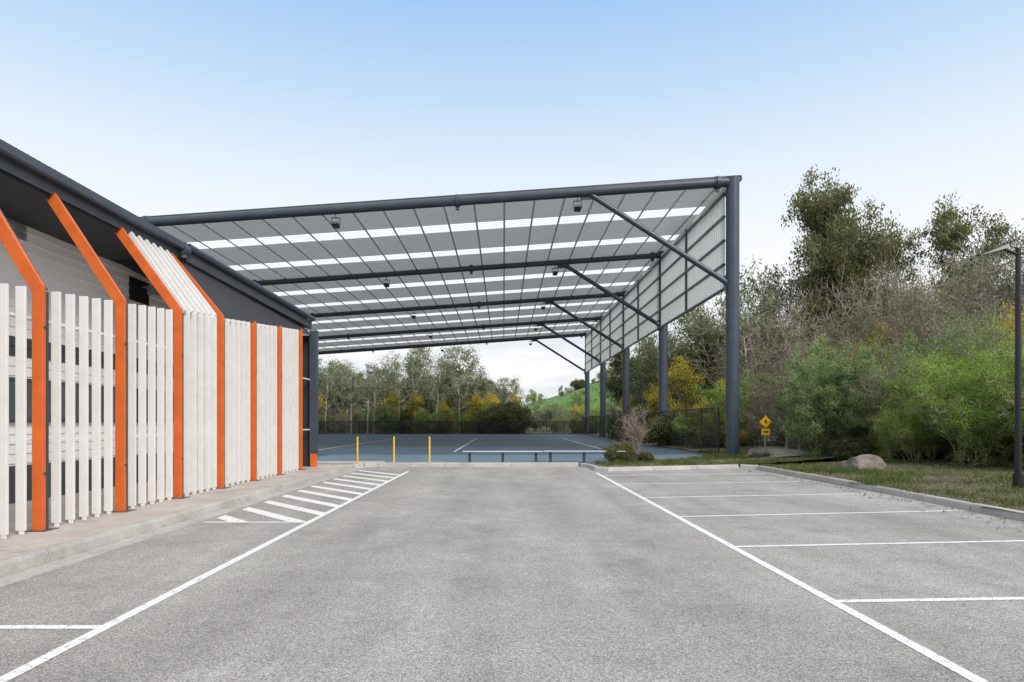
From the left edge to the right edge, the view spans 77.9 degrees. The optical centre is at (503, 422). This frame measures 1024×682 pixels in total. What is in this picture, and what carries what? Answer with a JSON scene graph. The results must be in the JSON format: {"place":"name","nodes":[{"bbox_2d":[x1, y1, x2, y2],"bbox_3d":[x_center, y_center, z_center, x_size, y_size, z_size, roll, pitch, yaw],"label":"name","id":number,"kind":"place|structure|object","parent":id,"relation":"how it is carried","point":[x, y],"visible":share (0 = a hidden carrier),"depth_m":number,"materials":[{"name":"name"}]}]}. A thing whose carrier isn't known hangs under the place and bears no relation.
{"place":"outdoors","nodes":[
{"label":"outdoors","id":0,"kind":"place"},
{"bbox_2d":[0,461,385,557],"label":"concrete footpath","id":1,"kind":"structure","parent":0,"point":[14,542],"depth_m":10.39,"materials":[{"name":"concrete"}]},
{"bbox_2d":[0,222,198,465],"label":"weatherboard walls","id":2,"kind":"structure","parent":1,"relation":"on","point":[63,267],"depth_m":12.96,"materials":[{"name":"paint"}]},
{"bbox_2d":[6,217,27,240],"bbox_3d":[-8.970,-3.560,11.450,0.060,0.320,0.900,0,0,0],"label":"wall vent","id":3,"kind":"object","parent":2,"relation":"attached to","point":[19,233],"depth_m":11.71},
{"bbox_2d":[9,377,156,503],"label":"windows","id":4,"kind":"structure","parent":2,"relation":"attached to","point":[12,419],"depth_m":12.88,"materials":[{"name":"black glass"}]},
{"bbox_2d":[129,276,159,305],"bbox_3d":[-8.790,-3.225,15.600,0.420,0.550,0.800,0,0,0],"label":"window","id":5,"kind":"structure","parent":2,"relation":"attached to","point":[140,291],"depth_m":15.60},
{"bbox_2d":[0,139,314,465],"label":"eave and gutter","id":6,"kind":"object","parent":2,"relation":"attached to","point":[29,184],"visible":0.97,"depth_m":12.95,"materials":[{"name":"black metal"}]},
{"bbox_2d":[0,193,317,538],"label":"batten screen fence","id":7,"kind":"object","parent":1,"relation":"on","point":[229,401],"visible":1,"depth_m":11.44,"materials":[{"name":"white wood"}]},
{"bbox_2d":[0,466,1023,681],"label":"car park asphalt","id":8,"kind":"object","parent":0,"point":[498,574],"visible":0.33,"depth_m":6.05,"materials":[{"name":"asphalt"}]},
{"bbox_2d":[0,467,365,586],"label":"kerb gutter","id":9,"kind":"object","parent":8,"relation":"on","point":[33,572],"visible":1,"depth_m":8.52,"materials":[{"name":"concrete"}]},
{"bbox_2d":[0,462,578,577],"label":"kerb","id":10,"kind":"structure","parent":8,"relation":"on","point":[18,562],"depth_m":9.93,"materials":[{"name":"concrete"}]},
{"bbox_2d":[0,470,1023,681],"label":"parking line markings","id":11,"kind":"object","parent":8,"relation":"on","point":[943,661],"visible":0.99,"depth_m":6.46,"materials":[{"name":"paint"}]},
{"bbox_2d":[579,463,1023,521],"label":"kerb","id":12,"kind":"structure","parent":8,"relation":"on","point":[970,506],"depth_m":15.32,"materials":[{"name":"concrete"}]},
{"bbox_2d":[0,0,1023,404],"label":"sky","id":13,"kind":"structure","parent":0,"point":[153,107],"materials":[{"name":"blue"}]},
{"bbox_2d":[317,434,711,463],"bbox_3d":[-8.650,1.496,52.950,36.700,0.008,60.100,0,0,0],"label":"sports court","id":14,"kind":"object","parent":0,"point":[408,447],"visible":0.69,"depth_m":36.27,"materials":[{"name":"blue plastic"}]},
{"bbox_2d":[140,175,741,453],"bbox_3d":[-7.595,-4.888,54.000,37.010,12.776,51.120,0,0,0],"label":"court canopy","id":15,"kind":"object","parent":14,"relation":"on","point":[608,271],"visible":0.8,"depth_m":38.23,"materials":[{"name":"white"}]},
{"bbox_2d":[463,451,542,461],"bbox_3d":[-0.025,1.280,23.405,2.950,0.440,0.350,0,0,0],"label":"long bench","id":16,"kind":"object","parent":14,"relation":"on","point":[502,455],"visible":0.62,"depth_m":23.24,"materials":[{"name":"metal"}]},
{"bbox_2d":[544,451,624,462],"bbox_3d":[3.000,1.280,23.605,3.000,0.440,0.350,0,0,0],"label":"long bench","id":17,"kind":"object","parent":14,"relation":"on","point":[550,455],"visible":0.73,"depth_m":23.43,"materials":[{"name":"metal"}]},
{"bbox_2d":[319,372,877,492],"bbox_3d":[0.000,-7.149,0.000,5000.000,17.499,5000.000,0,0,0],"label":"ground","id":18,"kind":"structure","parent":0,"point":[562,401],"depth_m":141.61,"materials":[{"name":"green plant"}]},
{"bbox_2d":[318,421,580,433],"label":"chain link fence","id":19,"kind":"object","parent":18,"relation":"on","point":[442,428],"visible":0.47,"depth_m":81.80,"materials":[{"name":"black"}]},
{"bbox_2d":[318,339,792,433],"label":"distant trees","id":20,"kind":"object","parent":18,"relation":"on","point":[385,397],"visible":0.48,"depth_m":89.33,"materials":[{"name":"green plant"}]},
{"bbox_2d":[602,409,634,438],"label":"bush","id":21,"kind":"object","parent":18,"relation":"on","point":[608,429],"visible":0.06,"depth_m":60.00,"materials":[{"name":"green plant"}]},
{"bbox_2d":[606,348,651,408],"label":"gum tree","id":22,"kind":"object","parent":18,"relation":"on","point":[613,383],"visible":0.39,"depth_m":68.92,"materials":[{"name":"green plant"}]},
{"bbox_2d":[610,405,657,442],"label":"bush","id":23,"kind":"object","parent":18,"relation":"on","point":[618,423],"visible":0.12,"depth_m":50.94,"materials":[{"name":"green plant"}]},
{"bbox_2d":[581,407,718,452],"bbox_3d":[10.075,0.430,55.700,0.080,2.340,51.680,0,0,0],"label":"chain link fence","id":24,"kind":"object","parent":18,"relation":"on","point":[612,422],"visible":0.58,"depth_m":37.09,"materials":[{"name":"black"}]},
{"bbox_2d":[642,382,657,409],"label":"wattle tree","id":25,"kind":"object","parent":18,"relation":"on","point":[652,390],"visible":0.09,"depth_m":51.88,"materials":[{"name":"yellow plant"}]},
{"bbox_2d":[620,329,698,408],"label":"gum tree","id":26,"kind":"object","parent":18,"relation":"on","point":[651,361],"visible":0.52,"depth_m":56.28,"materials":[{"name":"green plant"}]},
{"bbox_2d":[643,390,678,421],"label":"wattle tree","id":27,"kind":"object","parent":18,"relation":"on","point":[649,397],"visible":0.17,"depth_m":48.43,"materials":[{"name":"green plant"}]},
{"bbox_2d":[649,352,713,414],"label":"wattle tree","id":28,"kind":"object","parent":18,"relation":"on","point":[684,388],"visible":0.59,"depth_m":44.15,"materials":[{"name":"yellow plant"}]},
{"bbox_2d":[642,307,725,401],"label":"gum tree","id":29,"kind":"object","parent":18,"relation":"on","point":[671,335],"visible":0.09,"depth_m":67.27,"materials":[{"name":"green plant"}]},
{"bbox_2d":[644,321,725,410],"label":"gum tree","id":30,"kind":"object","parent":18,"relation":"on","point":[702,356],"visible":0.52,"depth_m":49.62,"materials":[{"name":"green plant"}]},
{"bbox_2d":[668,302,720,406],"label":"gum tree","id":31,"kind":"object","parent":18,"relation":"on","point":[704,320],"visible":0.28,"depth_m":58.04,"materials":[{"name":"green plant"}]},
{"bbox_2d":[713,307,780,379],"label":"gum tree","id":32,"kind":"object","parent":18,"relation":"on","point":[740,320],"visible":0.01,"depth_m":61.76,"materials":[{"name":"green plant"}]},
{"bbox_2d":[709,300,799,442],"bbox_3d":[15.871,-3.118,40.256,5.405,9.564,4.098,0,0,12],"label":"tree","id":33,"kind":"object","parent":18,"relation":"on","point":[754,323],"visible":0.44,"depth_m":39.88,"materials":[{"name":"green plant"}]},
{"bbox_2d":[708,274,803,440],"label":"gum tree","id":34,"kind":"object","parent":18,"relation":"on","point":[766,298],"visible":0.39,"depth_m":43.95,"materials":[{"name":"green plant"}]},
{"bbox_2d":[711,301,804,435],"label":"tree","id":35,"kind":"object","parent":18,"relation":"on","point":[751,339],"visible":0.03,"depth_m":54.47,"materials":[{"name":"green plant"}]},
{"bbox_2d":[712,270,809,440],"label":"tree","id":36,"kind":"object","parent":18,"relation":"on","point":[759,306],"visible":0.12,"depth_m":47.68,"materials":[{"name":"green plant"}]},
{"bbox_2d":[760,415,770,449],"bbox_3d":[12.400,0.625,29.987,0.580,1.950,0.086,0,0,0],"label":"warning sign","id":37,"kind":"object","parent":18,"relation":"on","point":[763,422],"visible":0.8,"depth_m":29.95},
{"bbox_2d":[724,255,813,439],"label":"gum tree","id":38,"kind":"object","parent":18,"relation":"on","point":[754,286],"visible":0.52,"depth_m":46.09,"materials":[{"name":"green plant"}]},
{"bbox_2d":[681,261,864,441],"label":"bare tree","id":39,"kind":"object","parent":18,"relation":"on","point":[691,360],"visible":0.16,"depth_m":43.89,"materials":[{"name":"plant"}]},
{"bbox_2d":[684,291,879,432],"bbox_3d":[17.352,-3.327,38.638,9.970,10.145,9.870,0,0,-23],"label":"bare tree","id":40,"kind":"object","parent":18,"relation":"on","point":[794,337],"visible":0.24,"depth_m":39.69,"materials":[{"name":"brown plant"}]},
{"bbox_2d":[788,249,884,358],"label":"gum tree","id":41,"kind":"object","parent":18,"relation":"on","point":[827,293],"visible":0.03,"depth_m":48.68,"materials":[{"name":"green plant"}]},
{"bbox_2d":[775,164,906,349],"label":"gum tree","id":42,"kind":"object","parent":18,"relation":"on","point":[833,245],"visible":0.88,"depth_m":44.05,"materials":[{"name":"green plant"}]},
{"bbox_2d":[817,275,933,365],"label":"bare tree","id":43,"kind":"object","parent":18,"relation":"on","point":[868,318],"visible":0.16,"depth_m":33.10,"materials":[{"name":"brown plant"}]},
{"bbox_2d":[844,319,906,365],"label":"wattle tree","id":44,"kind":"object","parent":18,"relation":"on","point":[875,332],"visible":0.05,"depth_m":32.54,"materials":[{"name":"green plant"}]},
{"bbox_2d":[861,225,934,311],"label":"gum tree","id":45,"kind":"object","parent":18,"relation":"on","point":[900,241],"visible":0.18,"depth_m":62.91,"materials":[{"name":"green plant"}]},
{"bbox_2d":[834,352,961,458],"bbox_3d":[14.661,-0.473,23.089,4.740,4.254,5.077,0,0,10],"label":"bare shrub","id":46,"kind":"object","parent":18,"relation":"on","point":[877,411],"visible":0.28,"depth_m":22.58,"materials":[{"name":"green plant"}]},
{"bbox_2d":[915,192,1023,307],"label":"gum tree","id":47,"kind":"object","parent":18,"relation":"on","point":[945,238],"visible":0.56,"depth_m":58.72,"materials":[{"name":"green plant"}]},
{"bbox_2d":[943,443,995,464],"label":"bush","id":48,"kind":"object","parent":18,"relation":"on","point":[965,460],"visible":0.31,"depth_m":19.85,"materials":[{"name":"green plant"}]},
{"bbox_2d":[977,457,1013,467],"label":"bush","id":49,"kind":"object","parent":18,"relation":"on","point":[1002,463],"visible":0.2,"depth_m":18.32,"materials":[{"name":"green plant"}]},
{"bbox_2d":[973,314,1023,356],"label":"wattle tree","id":50,"kind":"object","parent":18,"relation":"on","point":[1007,323],"visible":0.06,"depth_m":25.12,"materials":[{"name":"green plant"}]},
{"bbox_2d":[975,300,1023,345],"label":"wattle tree","id":51,"kind":"object","parent":18,"relation":"on","point":[1013,312],"visible":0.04,"depth_m":27.32,"materials":[{"name":"yellow plant"}]},
{"bbox_2d":[754,446,810,457],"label":"gravel path","id":52,"kind":"structure","parent":0,"point":[777,451],"depth_m":27.60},
{"bbox_2d":[593,441,1023,513],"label":"grass verge","id":53,"kind":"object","parent":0,"point":[950,479],"depth_m":17.37,"materials":[{"name":"plant"}]},
{"bbox_2d":[601,441,638,461],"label":"bush","id":54,"kind":"object","parent":53,"relation":"on","point":[629,454],"visible":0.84,"depth_m":23.55,"materials":[{"name":"green plant"}]},
{"bbox_2d":[613,414,648,450],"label":"bare sapling","id":55,"kind":"object","parent":53,"relation":"on","point":[631,431],"visible":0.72,"depth_m":24.63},
{"bbox_2d":[620,404,651,452],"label":"bare sapling","id":56,"kind":"object","parent":53,"relation":"on","point":[630,426],"visible":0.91,"depth_m":24.54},
{"bbox_2d":[635,451,654,461],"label":"bush","id":57,"kind":"object","parent":53,"relation":"on","point":[647,456],"visible":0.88,"depth_m":23.94,"materials":[{"name":"green plant"}]},
{"bbox_2d":[639,408,705,447],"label":"bush","id":58,"kind":"object","parent":53,"relation":"on","point":[658,430],"visible":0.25,"depth_m":39.37,"materials":[{"name":"green plant"}]},
{"bbox_2d":[687,396,719,430],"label":"wattle tree","id":59,"kind":"object","parent":53,"relation":"on","point":[700,405],"visible":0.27,"depth_m":36.18,"materials":[{"name":"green plant"}]},
{"bbox_2d":[671,390,764,447],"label":"green shrub","id":60,"kind":"object","parent":53,"relation":"on","point":[681,427],"visible":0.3,"depth_m":35.32,"materials":[{"name":"green plant"}]},
{"bbox_2d":[688,422,748,447],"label":"bush","id":61,"kind":"object","parent":53,"relation":"on","point":[722,437],"visible":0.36,"depth_m":34.53,"materials":[{"name":"green plant"}]},
{"bbox_2d":[710,379,749,429],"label":"wattle tree","id":62,"kind":"object","parent":53,"relation":"on","point":[724,391],"visible":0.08,"depth_m":36.68,"materials":[{"name":"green plant"}]},
{"bbox_2d":[687,368,781,444],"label":"green shrub","id":63,"kind":"object","parent":53,"relation":"on","point":[717,392],"visible":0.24,"depth_m":35.92,"materials":[{"name":"green plant"}]},
{"bbox_2d":[722,413,749,446],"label":"wattle tree","id":64,"kind":"object","parent":53,"relation":"on","point":[742,437],"visible":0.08,"depth_m":32.71,"materials":[{"name":"green plant"}]},
{"bbox_2d":[746,448,769,456],"bbox_3d":[10.648,1.385,26.531,0.886,0.586,1.218,0,0,-8],"label":"boulder","id":65,"kind":"object","parent":53,"relation":"on","point":[753,452],"visible":0.62,"depth_m":26.08,"materials":[{"name":"stone"}]},
{"bbox_2d":[740,355,806,447],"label":"bare shrub","id":66,"kind":"object","parent":53,"relation":"on","point":[772,404],"visible":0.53,"depth_m":31.58,"materials":[{"name":"brown plant"}]},
{"bbox_2d":[723,334,834,446],"bbox_3d":[14.418,-1.000,32.335,5.379,6.800,6.472,0,0,1],"label":"bare tree","id":67,"kind":"object","parent":53,"relation":"on","point":[785,357],"visible":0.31,"depth_m":32.95,"materials":[{"name":"plant"}]},
{"bbox_2d":[769,411,802,447],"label":"bush","id":68,"kind":"object","parent":53,"relation":"on","point":[783,436],"depth_m":32.31,"materials":[{"name":"green plant"}]},
{"bbox_2d":[740,302,853,444],"bbox_3d":[15.824,-1.867,33.927,8.629,9.066,7.173,0,0,-44],"label":"bare tree","id":69,"kind":"object","parent":53,"relation":"on","point":[784,328],"visible":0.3,"depth_m":33.07,"materials":[{"name":"plant"}]},
{"bbox_2d":[746,313,870,439],"bbox_3d":[20.183,-2.084,38.238,7.621,9.633,9.168,0,0,-32],"label":"bare tree","id":70,"kind":"object","parent":53,"relation":"on","point":[810,344],"visible":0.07,"depth_m":39.03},
{"bbox_2d":[748,329,874,428],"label":"bare shrub","id":71,"kind":"object","parent":53,"relation":"on","point":[796,364],"visible":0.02,"depth_m":33.55,"materials":[{"name":"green plant"}]},
{"bbox_2d":[762,332,867,462],"bbox_3d":[13.285,-0.644,26.349,5.292,5.912,5.493,0,0,12],"label":"wispy acacia shrub","id":72,"kind":"object","parent":53,"relation":"on","point":[800,374],"visible":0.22,"depth_m":25.23,"materials":[{"name":"green plant"}]},
{"bbox_2d":[782,404,853,462],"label":"bare shrub","id":73,"kind":"object","parent":53,"relation":"on","point":[821,460],"visible":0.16,"depth_m":25.34,"materials":[{"name":"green plant"}]},
{"bbox_2d":[766,336,885,451],"bbox_3d":[14.910,-0.554,28.974,5.223,6.692,7.904,0,0,40],"label":"bare shrub","id":74,"kind":"object","parent":53,"relation":"on","point":[824,381],"visible":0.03,"depth_m":27.89,"materials":[{"name":"green plant"}]},
{"bbox_2d":[771,353,889,462],"bbox_3d":[12.733,-0.256,24.573,4.267,4.889,4.429,0,0,37],"label":"wispy acacia shrub","id":75,"kind":"object","parent":53,"relation":"on","point":[792,400],"visible":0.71,"depth_m":24.13,"materials":[{"name":"green plant"}]},
{"bbox_2d":[831,437,883,461],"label":"bush","id":76,"kind":"object","parent":53,"relation":"on","point":[855,447],"visible":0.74,"depth_m":23.28,"materials":[{"name":"green plant"}]},
{"bbox_2d":[815,343,907,458],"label":"bare shrub","id":77,"kind":"object","parent":53,"relation":"on","point":[884,362],"visible":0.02,"depth_m":26.82,"materials":[{"name":"green plant"}]},
{"bbox_2d":[838,454,885,470],"bbox_3d":[10.753,1.356,19.008,1.285,0.801,0.894,0,0,8],"label":"boulder","id":78,"kind":"object","parent":53,"relation":"on","point":[869,460],"visible":0.59,"depth_m":18.70,"materials":[{"name":"stone"}]},
{"bbox_2d":[706,448,1023,531],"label":"leaf litter","id":79,"kind":"object","parent":53,"relation":"on","point":[913,485],"visible":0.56,"depth_m":15.34,"materials":[{"name":"plant"}]},
{"bbox_2d":[808,333,929,459],"bbox_3d":[13.945,-0.514,24.318,4.853,5.571,4.675,0,0,44],"label":"wispy acacia shrub","id":80,"kind":"object","parent":53,"relation":"on","point":[865,360],"visible":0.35,"depth_m":23.78,"materials":[{"name":"green plant"}]},
{"bbox_2d":[825,313,938,376],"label":"bare shrub","id":81,"kind":"object","parent":53,"relation":"on","point":[894,330],"visible":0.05,"depth_m":29.40,"materials":[{"name":"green plant"}]},
{"bbox_2d":[801,246,991,347],"bbox_3d":[22.922,-3.384,35.616,12.404,13.033,10.311,0,0,-19],"label":"bare tree","id":82,"kind":"object","parent":53,"relation":"on","point":[876,289],"visible":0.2,"depth_m":34.96,"materials":[{"name":"plant"}]},
{"bbox_2d":[866,381,946,461],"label":"understorey shrub","id":83,"kind":"object","parent":53,"relation":"on","point":[893,425],"visible":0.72,"depth_m":20.60,"materials":[{"name":"green plant"}]},
{"bbox_2d":[841,353,977,459],"bbox_3d":[14.557,-0.363,22.015,5.237,4.074,3.539,0,0,42],"label":"understorey shrub","id":84,"kind":"object","parent":53,"relation":"on","point":[904,382],"visible":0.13,"depth_m":21.94,"materials":[{"name":"green plant"}]},
{"bbox_2d":[820,343,1013,460],"bbox_3d":[15.489,-0.381,22.725,5.021,5.237,7.745,0,0,-23],"label":"green shrub","id":85,"kind":"object","parent":53,"relation":"on","point":[952,442],"visible":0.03,"depth_m":22.83,"materials":[{"name":"green plant"}]},
{"bbox_2d":[885,440,951,459],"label":"bush","id":86,"kind":"object","parent":53,"relation":"on","point":[924,454],"visible":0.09,"depth_m":23.64,"materials":[{"name":"green plant"}]},
{"bbox_2d":[856,257,993,366],"bbox_3d":[22.151,-3.130,30.200,9.475,9.739,9.572,0,0,-44],"label":"bare tree","id":87,"kind":"object","parent":53,"relation":"on","point":[920,309],"visible":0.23,"depth_m":30.00,"materials":[{"name":"brown plant"}]},
{"bbox_2d":[880,304,977,365],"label":"bare tree","id":88,"kind":"object","parent":53,"relation":"on","point":[916,338],"visible":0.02,"depth_m":30.41,"materials":[{"name":"brown plant"}]},
{"bbox_2d":[836,222,1023,353],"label":"bare tree","id":89,"kind":"object","parent":53,"relation":"on","point":[978,268],"visible":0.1,"depth_m":34.92,"materials":[{"name":"brown plant"}]},
{"bbox_2d":[886,308,984,366],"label":"bare shrub","id":90,"kind":"object","parent":53,"relation":"on","point":[957,339],"visible":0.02,"depth_m":26.24,"materials":[{"name":"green plant"}]},
{"bbox_2d":[863,248,1012,334],"bbox_3d":[28.555,-3.774,37.771,13.375,14.053,11.118,0,0,35],"label":"bare tree","id":91,"kind":"object","parent":53,"relation":"on","point":[940,285],"visible":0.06,"depth_m":38.65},
{"bbox_2d":[863,247,1013,327],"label":"bare tree","id":92,"kind":"object","parent":53,"relation":"on","point":[924,282],"visible":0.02,"depth_m":41.87,"materials":[{"name":"brown plant"}]},
{"bbox_2d":[857,304,1023,392],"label":"bare shrub","id":93,"kind":"object","parent":53,"relation":"on","point":[965,340],"visible":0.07,"depth_m":24.19,"materials":[{"name":"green plant"}]},
{"bbox_2d":[883,321,1003,444],"bbox_3d":[17.632,-0.730,25.556,6.183,6.140,6.418,0,0,-22],"label":"wispy acacia shrub","id":94,"kind":"object","parent":53,"relation":"on","point":[948,340],"visible":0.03,"depth_m":25.09,"materials":[{"name":"green plant"}]},
{"bbox_2d":[879,268,1021,344],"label":"bare tree","id":95,"kind":"object","parent":53,"relation":"on","point":[971,301],"visible":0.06,"depth_m":32.08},
{"bbox_2d":[884,254,1023,335],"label":"bare tree","id":96,"kind":"object","parent":53,"relation":"on","point":[980,293],"visible":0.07,"depth_m":33.34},
{"bbox_2d":[886,340,1023,461],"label":"understorey shrub","id":97,"kind":"object","parent":53,"relation":"on","point":[948,377],"visible":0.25,"depth_m":20.00,"materials":[{"name":"green plant"}]},
{"bbox_2d":[888,312,1023,456],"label":"bare shrub","id":98,"kind":"object","parent":53,"relation":"on","point":[994,341],"visible":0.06,"depth_m":22.50,"materials":[{"name":"green plant"}]},
{"bbox_2d":[890,363,1023,467],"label":"understorey shrub","id":99,"kind":"object","parent":53,"relation":"on","point":[961,417],"visible":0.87,"depth_m":18.52,"materials":[{"name":"green plant"}]},
{"bbox_2d":[894,268,1023,368],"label":"bare tree","id":100,"kind":"object","parent":53,"relation":"on","point":[1007,312],"visible":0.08,"depth_m":26.80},
{"bbox_2d":[923,341,1014,456],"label":"green shrub","id":101,"kind":"object","parent":53,"relation":"on","point":[971,381],"visible":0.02,"depth_m":21.88,"materials":[{"name":"green plant"}]},
{"bbox_2d":[935,218,1023,336],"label":"bare tree","id":102,"kind":"object","parent":53,"relation":"on","point":[1004,266],"visible":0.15,"depth_m":30.70,"materials":[{"name":"brown plant"}]},
{"bbox_2d":[937,243,1023,346],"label":"bare tree","id":103,"kind":"object","parent":53,"relation":"on","point":[992,289],"visible":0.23,"depth_m":30.76,"materials":[{"name":"brown plant"}]},
{"bbox_2d":[942,335,1023,445],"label":"understorey shrub","id":104,"kind":"object","parent":53,"relation":"on","point":[1011,353],"visible":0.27,"depth_m":18.53,"materials":[{"name":"green plant"}]},
{"bbox_2d":[963,355,1023,467],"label":"understorey shrub","id":105,"kind":"object","parent":53,"relation":"on","point":[1011,376],"visible":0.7,"depth_m":17.59,"materials":[{"name":"green plant"}]},
{"bbox_2d":[976,244,1023,487],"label":"street lamp","id":106,"kind":"object","parent":53,"relation":"on","point":[1017,477],"visible":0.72,"depth_m":13.56,"materials":[{"name":"metal"}]},
{"bbox_2d":[980,433,1023,461],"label":"bush","id":107,"kind":"object","parent":53,"relation":"on","point":[1007,451],"visible":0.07,"depth_m":20.71,"materials":[{"name":"green plant"}]},
{"bbox_2d":[990,336,1023,370],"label":"understorey shrub","id":108,"kind":"object","parent":53,"relation":"on","point":[1008,352],"visible":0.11,"depth_m":20.89,"materials":[{"name":"green plant"}]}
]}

